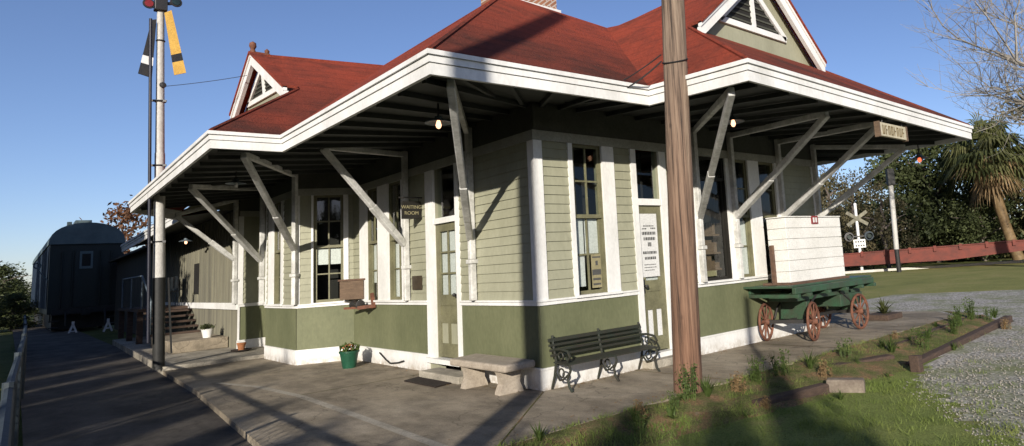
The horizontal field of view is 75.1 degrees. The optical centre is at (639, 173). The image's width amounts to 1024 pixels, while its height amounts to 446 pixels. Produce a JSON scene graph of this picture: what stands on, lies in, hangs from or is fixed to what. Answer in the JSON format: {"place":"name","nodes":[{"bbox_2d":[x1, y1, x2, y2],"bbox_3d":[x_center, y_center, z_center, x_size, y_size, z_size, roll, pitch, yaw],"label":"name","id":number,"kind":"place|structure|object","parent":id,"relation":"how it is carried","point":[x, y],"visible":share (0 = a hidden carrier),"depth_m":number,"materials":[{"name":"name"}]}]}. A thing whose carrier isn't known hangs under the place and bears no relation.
{"place":"outdoors","nodes":[
{"label":"outdoors","id":0,"kind":"place"},
{"bbox_2d":[12,320,251,445],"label":"asphalt","id":1,"kind":"structure","parent":0,"point":[81,389],"depth_m":9.57,"materials":[{"name":"grey asphalt"}]},
{"bbox_2d":[165,276,178,305],"bbox_3d":[-13.911,3.484,19.191,0.440,0.870,0.440,4,-10,-44],"label":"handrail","id":2,"kind":"object","parent":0,"point":[176,282],"visible":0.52,"depth_m":19.25,"materials":[{"name":"black metal"}]},
{"bbox_2d":[170,277,173,305],"bbox_3d":[-14.465,3.595,19.757,0.440,0.870,0.440,4,-10,-44],"label":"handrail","id":3,"kind":"object","parent":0,"point":[172,283],"visible":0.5,"depth_m":19.85,"materials":[{"name":"black metal"}]},
{"bbox_2d":[112,335,263,374],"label":"raised platform","id":4,"kind":"structure","parent":0,"point":[142,352],"depth_m":14.03,"materials":[{"name":"concrete"}]},
{"bbox_2d":[138,0,185,369],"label":"semaphore signal","id":5,"kind":"object","parent":4,"relation":"on","point":[160,7],"visible":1,"depth_m":12.76,"materials":[{"name":"white metal"}]},
{"bbox_2d":[118,275,227,353],"bbox_3d":[-13.430,3.795,18.400,1.220,1.905,9.100,4,-10,-44],"label":"loading dock","id":6,"kind":"object","parent":4,"relation":"on","point":[188,341],"visible":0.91,"depth_m":17.80,"materials":[{"name":"concrete"}]},
{"bbox_2d":[200,323,215,337],"bbox_3d":[-10.358,3.734,15.575,0.335,0.373,0.329,4,-10,-44],"label":"white pot","id":7,"kind":"object","parent":6,"relation":"on","point":[207,331],"visible":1,"depth_m":15.49,"materials":[{"name":"ceramic"}]},
{"bbox_2d":[231,342,251,351],"bbox_3d":[-8.782,3.821,14.325,0.400,0.190,0.394,4,-10,-44],"label":"clay pot","id":8,"kind":"object","parent":4,"relation":"on","point":[241,346],"visible":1,"depth_m":14.26,"materials":[{"name":"ceramic"}]},
{"bbox_2d":[0,256,1023,445],"bbox_3d":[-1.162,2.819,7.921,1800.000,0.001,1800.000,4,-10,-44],"label":"ground","id":9,"kind":"structure","parent":0,"point":[7,346],"depth_m":28.31,"materials":[{"name":"green plant"}]},
{"bbox_2d":[0,315,27,445],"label":"chain fence","id":10,"kind":"object","parent":9,"relation":"on","point":[12,392],"visible":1,"depth_m":5.27,"materials":[{"name":"grey metal"}]},
{"bbox_2d":[0,261,31,318],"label":"broadleaf tree","id":11,"kind":"object","parent":9,"relation":"on","point":[11,282],"visible":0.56,"depth_m":51.51,"materials":[{"name":"green plant"}]},
{"bbox_2d":[4,280,32,315],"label":"broadleaf tree","id":12,"kind":"object","parent":9,"relation":"on","point":[29,285],"visible":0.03,"depth_m":61.78,"materials":[{"name":"green plant"}]},
{"bbox_2d":[0,290,42,330],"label":"broadleaf tree","id":13,"kind":"object","parent":9,"relation":"on","point":[12,322],"visible":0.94,"depth_m":36.01,"materials":[{"name":"green plant"}]},
{"bbox_2d":[68,321,76,332],"bbox_3d":[-24.839,6.771,28.479,0.366,0.581,0.050,4,-10,-44],"label":"warning stand","id":14,"kind":"object","parent":9,"relation":"on","point":[73,326],"visible":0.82,"depth_m":28.49,"materials":[{"name":"grey metal"}]},
{"bbox_2d":[30,220,124,330],"bbox_3d":[-34.580,6.405,39.009,3.300,5.290,24.700,4,-10,-44],"label":"passenger coach","id":15,"kind":"object","parent":9,"relation":"on","point":[73,274],"visible":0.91,"depth_m":30.93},
{"bbox_2d":[73,250,97,306],"bbox_3d":[-26.300,4.961,30.857,0.820,2.650,0.108,4,-10,-44],"label":"end door","id":16,"kind":"structure","parent":15,"relation":"in","point":[86,261],"depth_m":30.84,"materials":[{"name":"paint"}]},
{"bbox_2d":[103,318,112,331],"bbox_3d":[-23.977,6.825,29.313,0.366,0.581,0.050,4,-10,-44],"label":"warning stand","id":17,"kind":"object","parent":9,"relation":"on","point":[108,323],"visible":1,"depth_m":29.32,"materials":[{"name":"grey metal"}]},
{"bbox_2d":[79,195,153,253],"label":"autumn tree","id":18,"kind":"object","parent":9,"relation":"on","point":[125,214],"visible":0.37,"depth_m":54.05,"materials":[{"name":"brown plant"}]},
{"bbox_2d":[108,0,973,390],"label":"train depot","id":19,"kind":"structure","parent":9,"relation":"on","point":[526,184],"depth_m":10.03,"materials":[{"name":"green paint"}]},
{"bbox_2d":[179,227,191,243],"bbox_3d":[-11.827,1.568,16.943,0.316,0.535,0.316,4,-10,-44],"label":"eave lamp","id":20,"kind":"object","parent":19,"relation":"hanging from","point":[185,240],"visible":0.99,"depth_m":16.91,"materials":[{"name":"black metal"}]},
{"bbox_2d":[193,263,199,293],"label":"freight window","id":21,"kind":"structure","parent":19,"relation":"in","point":[196,266],"depth_m":18.32,"materials":[{"name":"black glass"}]},
{"bbox_2d":[225,171,245,187],"bbox_3d":[-6.981,0.100,11.235,0.316,0.285,0.316,4,-10,-44],"label":"eave lamp","id":22,"kind":"object","parent":19,"relation":"hanging from","point":[235,182],"visible":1,"depth_m":11.21,"materials":[{"name":"black metal"}]},
{"bbox_2d":[266,200,284,305],"bbox_3d":[-7.266,1.613,13.085,0.195,2.050,0.980,4,-10,-44],"label":"window","id":23,"kind":"structure","parent":19,"relation":"in","point":[275,238],"depth_m":13.16,"materials":[{"name":"white paint"}]},
{"bbox_2d":[311,194,348,304],"bbox_3d":[-5.954,1.438,12.522,0.655,2.120,0.485,-1,-8,-19],"label":"window","id":24,"kind":"structure","parent":19,"relation":"in","point":[329,213],"depth_m":12.50,"materials":[{"name":"white paint"}]},
{"bbox_2d":[338,278,364,299],"bbox_3d":[-5.357,2.142,12.037,0.310,0.375,0.650,4,-10,-44],"label":"wooden shelf box","id":25,"kind":"object","parent":19,"relation":"attached to","point":[350,289],"visible":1,"depth_m":12.01,"materials":[{"name":"brown wood"}]},
{"bbox_2d":[344,293,375,309],"bbox_3d":[-5.065,2.304,11.733,0.288,0.282,0.758,4,-10,-44],"label":"wall bracket","id":26,"kind":"object","parent":19,"relation":"attached to","point":[357,305],"depth_m":11.61,"materials":[{"name":"wood"}]},
{"bbox_2d":[358,185,400,301],"bbox_3d":[-4.757,1.291,11.993,0.485,2.120,1.040,4,-10,-44],"label":"window","id":27,"kind":"structure","parent":19,"relation":"in","point":[370,249],"depth_m":11.97,"materials":[{"name":"white paint"}]},
{"bbox_2d":[381,179,406,301],"bbox_3d":[-4.163,1.160,11.179,0.195,2.050,0.970,4,-10,-44],"label":"window","id":28,"kind":"structure","parent":19,"relation":"in","point":[392,252],"depth_m":11.31,"materials":[{"name":"white paint"}]},
{"bbox_2d":[398,197,421,218],"bbox_3d":[-3.640,0.544,10.343,0.400,0.352,0.030,4,-10,-44],"label":"hanging sign","id":29,"kind":"object","parent":19,"relation":"attached to","point":[410,209],"visible":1,"depth_m":10.33,"materials":[{"name":"black wood"}]},
{"bbox_2d":[412,276,421,289],"bbox_3d":[-3.579,1.752,10.441,0.020,0.220,0.320,4,-10,-44],"label":"wall plaque","id":30,"kind":"object","parent":19,"relation":"attached to","point":[416,282],"depth_m":10.42,"materials":[{"name":"brown wood"}]},
{"bbox_2d":[425,103,450,128],"bbox_3d":[-2.383,-0.709,7.685,0.316,0.365,0.316,4,-10,-44],"label":"eave lamp","id":31,"kind":"object","parent":19,"relation":"hanging from","point":[438,121],"visible":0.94,"depth_m":7.67,"materials":[{"name":"black metal"}]},
{"bbox_2d":[424,163,462,366],"bbox_3d":[-2.973,1.370,9.895,0.190,2.955,1.040,4,-10,-44],"label":"door","id":32,"kind":"structure","parent":19,"relation":"in","point":[448,323],"depth_m":9.91,"materials":[{"name":"white paint"}]},
{"bbox_2d":[566,143,622,297],"bbox_3d":[-0.760,0.635,8.994,0.810,2.120,0.485,4,-10,-44],"label":"window","id":33,"kind":"structure","parent":19,"relation":"in","point":[590,235],"depth_m":8.96,"materials":[{"name":"white paint"}]},
{"bbox_2d":[591,254,601,287],"bbox_3d":[-0.591,1.321,8.838,0.170,0.450,0.006,4,-10,-44],"label":"window card","id":34,"kind":"object","parent":33,"relation":"attached to","point":[596,270],"depth_m":8.83,"materials":[{"name":"beige paper"}]},
{"bbox_2d":[628,149,672,360],"bbox_3d":[0.069,1.145,9.688,0.730,3.055,0.510,4,-10,-44],"label":"door","id":35,"kind":"structure","parent":19,"relation":"in","point":[652,296],"depth_m":9.53,"materials":[{"name":"white paint"}]},
{"bbox_2d":[639,214,659,276],"bbox_3d":[0.136,1.049,9.548,0.365,0.920,0.006,4,-10,-44],"label":"door notice","id":36,"kind":"object","parent":35,"relation":"attached to","point":[649,246],"depth_m":9.55,"materials":[{"name":"white paper"}]},
{"bbox_2d":[704,223,721,276],"bbox_3d":[1.034,1.250,10.764,0.760,0.903,0.175,4,-10,-44],"label":"window display","id":37,"kind":"object","parent":19,"relation":"in","point":[709,229],"depth_m":10.86,"materials":[{"name":"brown paper"}]},
{"bbox_2d":[693,156,739,283],"bbox_3d":[1.066,0.749,10.759,0.995,2.120,0.485,4,-10,-44],"label":"window","id":38,"kind":"structure","parent":19,"relation":"in","point":[723,179],"depth_m":10.91,"materials":[{"name":"white paint"}]},
{"bbox_2d":[728,106,743,126],"bbox_3d":[1.263,-0.818,8.889,0.316,0.365,0.316,4,-10,-44],"label":"eave lamp","id":39,"kind":"object","parent":19,"relation":"hanging from","point":[733,120],"visible":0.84,"depth_m":8.86,"materials":[{"name":"black metal"}]},
{"bbox_2d":[710,160,766,279],"bbox_3d":[1.705,0.789,11.377,0.785,2.120,0.485,4,-10,-44],"label":"window","id":40,"kind":"structure","parent":19,"relation":"in","point":[750,228],"depth_m":11.34,"materials":[{"name":"white paint"}]},
{"bbox_2d":[736,161,780,276],"bbox_3d":[2.260,0.823,11.914,0.760,2.120,0.485,4,-10,-44],"label":"window","id":41,"kind":"structure","parent":19,"relation":"in","point":[773,191],"depth_m":11.92,"materials":[{"name":"white paint"}]},
{"bbox_2d":[874,117,908,141],"bbox_3d":[3.729,-0.673,9.653,0.945,0.331,0.075,4,-10,-44],"label":"station name board","id":42,"kind":"object","parent":19,"relation":"hanging from","point":[881,129],"visible":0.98,"depth_m":9.55,"materials":[{"name":"brown wood"}]},
{"bbox_2d":[910,142,928,161],"bbox_3d":[5.169,-0.400,12.066,0.316,0.385,0.316,4,-10,-44],"label":"eave lamp","id":43,"kind":"object","parent":19,"relation":"hanging from","point":[918,157],"visible":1,"depth_m":12.04,"materials":[{"name":"black metal"}]},
{"bbox_2d":[818,164,864,269],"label":"sparse tree","id":44,"kind":"object","parent":9,"relation":"on","point":[823,196],"visible":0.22,"depth_m":46.66,"materials":[{"name":"green plant"}]},
{"bbox_2d":[820,174,878,241],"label":"broadleaf tree","id":45,"kind":"object","parent":9,"relation":"on","point":[835,186],"visible":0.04,"depth_m":56.26,"materials":[{"name":"green plant"}]},
{"bbox_2d":[829,207,874,267],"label":"broadleaf tree","id":46,"kind":"object","parent":9,"relation":"on","point":[845,233],"visible":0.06,"depth_m":50.17,"materials":[{"name":"green plant"}]},
{"bbox_2d":[844,203,873,269],"bbox_3d":[13.423,3.895,39.840,1.760,4.290,0.498,-4,-8,3],"label":"crossing signal","id":47,"kind":"object","parent":9,"relation":"on","point":[859,243],"visible":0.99,"depth_m":39.88,"materials":[{"name":"white paint"}]},
{"bbox_2d":[830,167,905,269],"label":"sparse tree","id":48,"kind":"object","parent":9,"relation":"on","point":[859,193],"visible":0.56,"depth_m":44.31,"materials":[{"name":"green plant"}]},
{"bbox_2d":[842,177,925,268],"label":"sparse tree","id":49,"kind":"object","parent":9,"relation":"on","point":[876,230],"visible":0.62,"depth_m":44.41,"materials":[{"name":"green plant"}]},
{"bbox_2d":[841,152,965,264],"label":"broadleaf tree","id":50,"kind":"object","parent":9,"relation":"on","point":[900,171],"visible":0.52,"depth_m":48.56,"materials":[{"name":"green plant"}]},
{"bbox_2d":[831,178,1023,264],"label":"undergrowth","id":51,"kind":"object","parent":9,"relation":"on","point":[947,220],"depth_m":51.96,"materials":[{"name":"green plant"}]},
{"bbox_2d":[843,239,1023,266],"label":"flat car","id":52,"kind":"object","parent":9,"relation":"on","point":[932,253],"visible":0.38,"depth_m":37.84,"materials":[{"name":"red metal"}]},
{"bbox_2d":[845,260,1023,273],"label":"kerb","id":53,"kind":"structure","parent":9,"relation":"on","point":[936,266],"depth_m":39.21,"materials":[{"name":"white concrete"}]},
{"bbox_2d":[888,143,996,262],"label":"broadleaf tree","id":54,"kind":"object","parent":9,"relation":"on","point":[931,153],"visible":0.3,"depth_m":48.16,"materials":[{"name":"green plant"}]},
{"bbox_2d":[909,141,1023,260],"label":"broadleaf tree","id":55,"kind":"object","parent":9,"relation":"on","point":[1009,204],"visible":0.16,"depth_m":46.97,"materials":[{"name":"green plant"}]},
{"bbox_2d":[925,181,1023,260],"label":"broadleaf tree","id":56,"kind":"object","parent":9,"relation":"on","point":[971,216],"visible":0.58,"depth_m":45.23,"materials":[{"name":"green plant"}]},
{"bbox_2d":[933,110,1023,260],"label":"cabbage palm","id":57,"kind":"object","parent":9,"relation":"on","point":[989,176],"visible":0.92,"depth_m":43.25,"materials":[{"name":"green plant"}]},
{"bbox_2d":[988,71,1023,257],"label":"broadleaf tree","id":58,"kind":"object","parent":9,"relation":"on","point":[1018,231],"visible":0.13,"depth_m":47.62,"materials":[{"name":"green plant"}]},
{"bbox_2d":[0,0,1023,294],"label":"sky","id":59,"kind":"structure","parent":0,"point":[74,97],"materials":[{"name":"blue"}]},
{"bbox_2d":[163,311,955,445],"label":"platform","id":60,"kind":"structure","parent":0,"point":[254,416],"depth_m":7.94,"materials":[{"name":"concrete"}]},
{"bbox_2d":[213,382,447,445],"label":"platform joint","id":61,"kind":"object","parent":60,"relation":"on","point":[421,439],"visible":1,"depth_m":7.13,"materials":[{"name":"concrete"}]},
{"bbox_2d":[339,342,359,368],"bbox_3d":[-4.964,3.098,11.136,0.359,0.437,0.353,4,-10,-44],"label":"flower pot","id":62,"kind":"object","parent":60,"relation":"on","point":[348,355],"visible":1,"depth_m":11.03,"materials":[{"name":"green plastic"}]},
{"bbox_2d":[404,377,450,387],"bbox_3d":[-2.981,2.905,9.070,0.270,0.016,1.068,4,-10,-44],"label":"door mat","id":63,"kind":"object","parent":60,"relation":"on","point":[427,382],"depth_m":9.00,"materials":[{"name":"rubber"}]},
{"bbox_2d":[419,367,463,384],"bbox_3d":[-2.728,2.874,9.253,0.326,0.100,1.170,4,-10,-44],"label":"door step","id":64,"kind":"object","parent":60,"relation":"on","point":[452,376],"depth_m":9.17,"materials":[{"name":"concrete"}]},
{"bbox_2d":[450,353,534,395],"bbox_3d":[-1.909,2.554,8.286,0.470,0.375,1.433,4,-10,-44],"label":"stone bench","id":65,"kind":"object","parent":60,"relation":"on","point":[506,370],"visible":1,"depth_m":8.01,"materials":[{"name":"beige stone"}]},
{"bbox_2d":[240,325,902,445],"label":"expansion joint","id":66,"kind":"object","parent":60,"relation":"on","point":[541,394],"visible":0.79,"depth_m":7.61,"materials":[{"name":"concrete"}]},
{"bbox_2d":[548,322,660,392],"bbox_3d":[-0.440,2.338,8.393,1.590,0.663,0.436,4,-10,-44],"label":"slatted bench","id":67,"kind":"object","parent":60,"relation":"on","point":[569,361],"visible":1,"depth_m":8.37,"materials":[{"name":"black metal"}]},
{"bbox_2d":[642,355,672,369],"bbox_3d":[0.380,2.668,9.267,0.770,0.110,0.206,4,-10,-44],"label":"door step","id":68,"kind":"object","parent":60,"relation":"on","point":[665,361],"depth_m":9.06,"materials":[{"name":"concrete"}]},
{"bbox_2d":[743,275,875,340],"bbox_3d":[3.101,2.372,11.534,2.860,0.942,1.040,4,-10,-44],"label":"baggage wagon","id":69,"kind":"object","parent":60,"relation":"on","point":[842,295],"visible":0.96,"depth_m":11.14,"materials":[{"name":"wood"}]},
{"bbox_2d":[769,245,776,284],"bbox_3d":[2.228,1.534,10.878,0.050,0.663,0.070,4,-10,-44],"label":"plank","id":70,"kind":"object","parent":69,"relation":"on","point":[773,265],"visible":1,"depth_m":10.86,"materials":[{"name":"wood"}]},
{"bbox_2d":[763,216,848,285],"bbox_3d":[2.919,1.336,11.515,1.880,1.133,0.580,4,-10,-44],"label":"white crate","id":71,"kind":"object","parent":69,"relation":"on","point":[808,249],"visible":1,"depth_m":11.12,"materials":[{"name":"wood"}]},
{"bbox_2d":[865,312,902,320],"bbox_3d":[4.933,2.887,13.170,0.650,0.110,0.500,4,-10,-44],"label":"planter box","id":72,"kind":"object","parent":60,"relation":"on","point":[878,316],"visible":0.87,"depth_m":12.97,"materials":[{"name":"brown wood"}]},
{"bbox_2d":[873,296,899,313],"bbox_3d":[4.942,2.653,13.200,0.712,0.400,0.668,4,-10,-44],"label":"yucca","id":73,"kind":"object","parent":72,"relation":"on","point":[883,309],"visible":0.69,"depth_m":13.17,"materials":[{"name":"green plant"}]},
{"bbox_2d":[508,310,995,445],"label":"soil bed","id":74,"kind":"object","parent":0,"point":[902,353],"visible":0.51,"depth_m":7.26,"materials":[{"name":"brown soil"}]},
{"bbox_2d":[529,420,546,440],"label":"weed clump","id":75,"kind":"object","parent":74,"relation":"on","point":[539,435],"visible":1,"depth_m":5.71,"materials":[{"name":"green plant"}]},
{"bbox_2d":[630,409,647,434],"bbox_3d":[-0.006,2.279,6.000,0.185,0.232,0.158,-5,-8,7],"label":"weed clump","id":76,"kind":"object","parent":74,"relation":"on","point":[636,422],"visible":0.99,"depth_m":6.00,"materials":[{"name":"green plant"}]},
{"bbox_2d":[630,399,648,420],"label":"weed clump","id":77,"kind":"object","parent":74,"relation":"on","point":[640,407],"visible":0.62,"depth_m":6.33,"materials":[{"name":"plant"}]},
{"bbox_2d":[663,404,677,418],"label":"weed clump","id":78,"kind":"object","parent":74,"relation":"on","point":[671,413],"visible":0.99,"depth_m":6.43,"materials":[{"name":"green plant"}]},
{"bbox_2d":[666,390,681,407],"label":"weed clump","id":79,"kind":"object","parent":74,"relation":"on","point":[673,400],"visible":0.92,"depth_m":6.73,"materials":[{"name":"green plant"}]},
{"bbox_2d":[661,0,702,393],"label":"utility pole","id":80,"kind":"object","parent":74,"relation":"on","point":[686,338],"visible":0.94,"depth_m":7.50,"materials":[{"name":"brown wood"}]},
{"bbox_2d":[565,61,661,103],"bbox_3d":[-0.336,-1.109,7.999,1.286,0.391,0.019,-6,-8,16],"label":"service cable","id":81,"kind":"object","parent":80,"relation":"attached to","point":[627,87],"visible":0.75,"depth_m":7.91,"materials":[{"name":"black rubber"}]},
{"bbox_2d":[624,54,660,79],"bbox_3d":[-0.326,-1.179,8.108,1.304,0.404,0.015,-7,-8,23],"label":"service cable","id":82,"kind":"object","parent":80,"relation":"attached to","point":[643,67],"visible":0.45,"depth_m":7.95,"materials":[{"name":"black rubber"}]},
{"bbox_2d":[674,363,697,401],"bbox_3d":[0.521,2.233,6.974,0.269,0.421,0.290,-2,-8,-14],"label":"weed clump","id":83,"kind":"object","parent":74,"relation":"on","point":[686,385],"visible":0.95,"depth_m":6.94,"materials":[{"name":"green plant"}]},
{"bbox_2d":[698,375,715,396],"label":"weed clump","id":84,"kind":"object","parent":74,"relation":"on","point":[706,388],"visible":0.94,"depth_m":7.09,"materials":[{"name":"green plant"}]},
{"bbox_2d":[729,371,746,393],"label":"weed clump","id":85,"kind":"object","parent":74,"relation":"on","point":[738,379],"visible":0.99,"depth_m":7.31,"materials":[{"name":"brown plant"}]},
{"bbox_2d":[745,354,765,384],"bbox_3d":[1.380,2.313,7.692,0.229,0.358,0.246,-7,-8,24],"label":"weed clump","id":86,"kind":"object","parent":74,"relation":"on","point":[756,378],"visible":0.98,"depth_m":7.67,"materials":[{"name":"green plant"}]},
{"bbox_2d":[760,394,770,409],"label":"weed clump","id":87,"kind":"object","parent":74,"relation":"on","point":[766,405],"visible":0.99,"depth_m":6.82,"materials":[{"name":"brown plant"}]},
{"bbox_2d":[767,349,792,376],"bbox_3d":[1.731,2.343,8.053,0.241,0.354,0.281,-9,-9,35],"label":"weed clump","id":88,"kind":"object","parent":74,"relation":"on","point":[782,365],"visible":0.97,"depth_m":8.04,"materials":[{"name":"green plant"}]},
{"bbox_2d":[752,383,829,406],"bbox_3d":[1.683,2.487,7.197,1.075,0.169,0.140,1,-9,-32],"label":"landscape timber","id":89,"kind":"object","parent":74,"relation":"on","point":[811,390],"visible":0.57,"depth_m":7.19,"materials":[{"name":"brown wood"}]},
{"bbox_2d":[794,348,817,368],"bbox_3d":[2.189,2.395,8.383,0.378,0.290,0.307,-1,-8,-21],"label":"weed clump","id":90,"kind":"object","parent":74,"relation":"on","point":[810,362],"visible":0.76,"depth_m":8.37,"materials":[{"name":"green plant"}]},
{"bbox_2d":[817,359,832,377],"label":"weed clump","id":91,"kind":"object","parent":74,"relation":"on","point":[822,367],"visible":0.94,"depth_m":8.03,"materials":[{"name":"brown plant"}]},
{"bbox_2d":[836,338,852,357],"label":"weed clump","id":92,"kind":"object","parent":74,"relation":"on","point":[844,345],"visible":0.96,"depth_m":8.99,"materials":[{"name":"green plant"}]},
{"bbox_2d":[831,354,894,365],"bbox_3d":[3.038,2.602,8.883,1.098,0.130,0.160,0,-8,-27],"label":"landscape timber","id":93,"kind":"object","parent":74,"relation":"on","point":[883,357],"visible":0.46,"depth_m":8.93,"materials":[{"name":"brown wood"}]},
{"bbox_2d":[883,336,898,351],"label":"weed clump","id":94,"kind":"object","parent":74,"relation":"on","point":[891,347],"visible":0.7,"depth_m":9.42,"materials":[{"name":"green plant"}]},
{"bbox_2d":[910,327,930,349],"bbox_3d":[4.253,2.481,9.807,0.281,0.354,0.241,-3,-8,-2],"label":"weed clump","id":95,"kind":"object","parent":74,"relation":"on","point":[918,337],"visible":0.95,"depth_m":9.81,"materials":[{"name":"green plant"}]},
{"bbox_2d":[885,317,967,347],"bbox_3d":[5.067,2.765,11.275,0.120,0.140,4.408,-10,-10,42],"label":"landscape timber","id":96,"kind":"object","parent":74,"relation":"on","point":[933,329],"visible":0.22,"depth_m":11.26,"materials":[{"name":"brown wood"}]},
{"bbox_2d":[942,312,960,334],"bbox_3d":[5.313,2.537,11.049,0.242,0.379,0.260,1,-9,-34],"label":"weed clump","id":97,"kind":"object","parent":74,"relation":"on","point":[953,328],"visible":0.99,"depth_m":11.02,"materials":[{"name":"green plant"}]},
{"bbox_2d":[905,315,1012,365],"bbox_3d":[5.403,2.733,10.678,0.140,0.235,5.365,-10,-10,41],"label":"landscape timber","id":98,"kind":"object","parent":74,"relation":"on","point":[962,340],"visible":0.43,"depth_m":10.44,"materials":[{"name":"brown wood"}]},
{"bbox_2d":[953,305,965,326],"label":"weed clump","id":99,"kind":"object","parent":74,"relation":"on","point":[957,311],"visible":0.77,"depth_m":11.79,"materials":[{"name":"green plant"}]},
{"bbox_2d":[961,297,978,319],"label":"weed clump","id":100,"kind":"object","parent":74,"relation":"on","point":[970,315],"visible":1,"depth_m":12.52,"materials":[{"name":"green plant"}]},
{"bbox_2d":[983,307,993,319],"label":"weed clump","id":101,"kind":"object","parent":74,"relation":"on","point":[987,312],"visible":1,"depth_m":12.49,"materials":[{"name":"green plant"}]},
{"bbox_2d":[494,324,1023,445],"bbox_3d":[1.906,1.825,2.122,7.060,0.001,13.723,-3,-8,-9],"label":"grass verge","id":102,"kind":"object","parent":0,"point":[782,424],"depth_m":6.07,"materials":[{"name":"green plant"}]},
{"bbox_2d":[826,378,865,392],"bbox_3d":[2.367,2.450,7.478,0.420,0.180,0.160,-6,-8,20],"label":"concrete block","id":103,"kind":"object","parent":102,"relation":"on","point":[850,385],"visible":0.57,"depth_m":7.41,"materials":[{"name":"beige concrete"}]},
{"bbox_2d":[831,263,1023,299],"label":"lawn","id":104,"kind":"structure","parent":0,"point":[998,277],"depth_m":26.65,"materials":[{"name":"green plant"}]},
{"bbox_2d":[885,168,901,271],"bbox_3d":[14.569,2.656,37.175,0.445,5.901,0.400,-4,-8,4],"label":"signal post","id":105,"kind":"object","parent":104,"relation":"on","point":[890,177],"visible":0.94,"depth_m":37.14,"materials":[{"name":"white metal"}]},
{"bbox_2d":[901,0,1023,157],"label":"bare tree","id":106,"kind":"object","parent":104,"relation":"on","point":[1014,59],"visible":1,"depth_m":27.01,"materials":[{"name":"grey plant"}]},
{"bbox_2d":[855,290,1023,445],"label":"gravel lot","id":107,"kind":"structure","parent":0,"point":[1011,302],"depth_m":8.96,"materials":[{"name":"grey gravel"}]},
{"bbox_2d":[908,355,923,372],"bbox_3d":[3.554,2.492,8.350,0.148,0.323,0.148,4,-10,-44],"label":"stake","id":108,"kind":"object","parent":107,"relation":"on","point":[916,363],"visible":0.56,"depth_m":8.31,"materials":[{"name":"brown wood"}]},
{"bbox_2d":[1000,317,1012,329],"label":"weed clump","id":109,"kind":"object","parent":107,"relation":"on","point":[1004,322],"visible":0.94,"depth_m":11.62,"materials":[{"name":"brown plant"}]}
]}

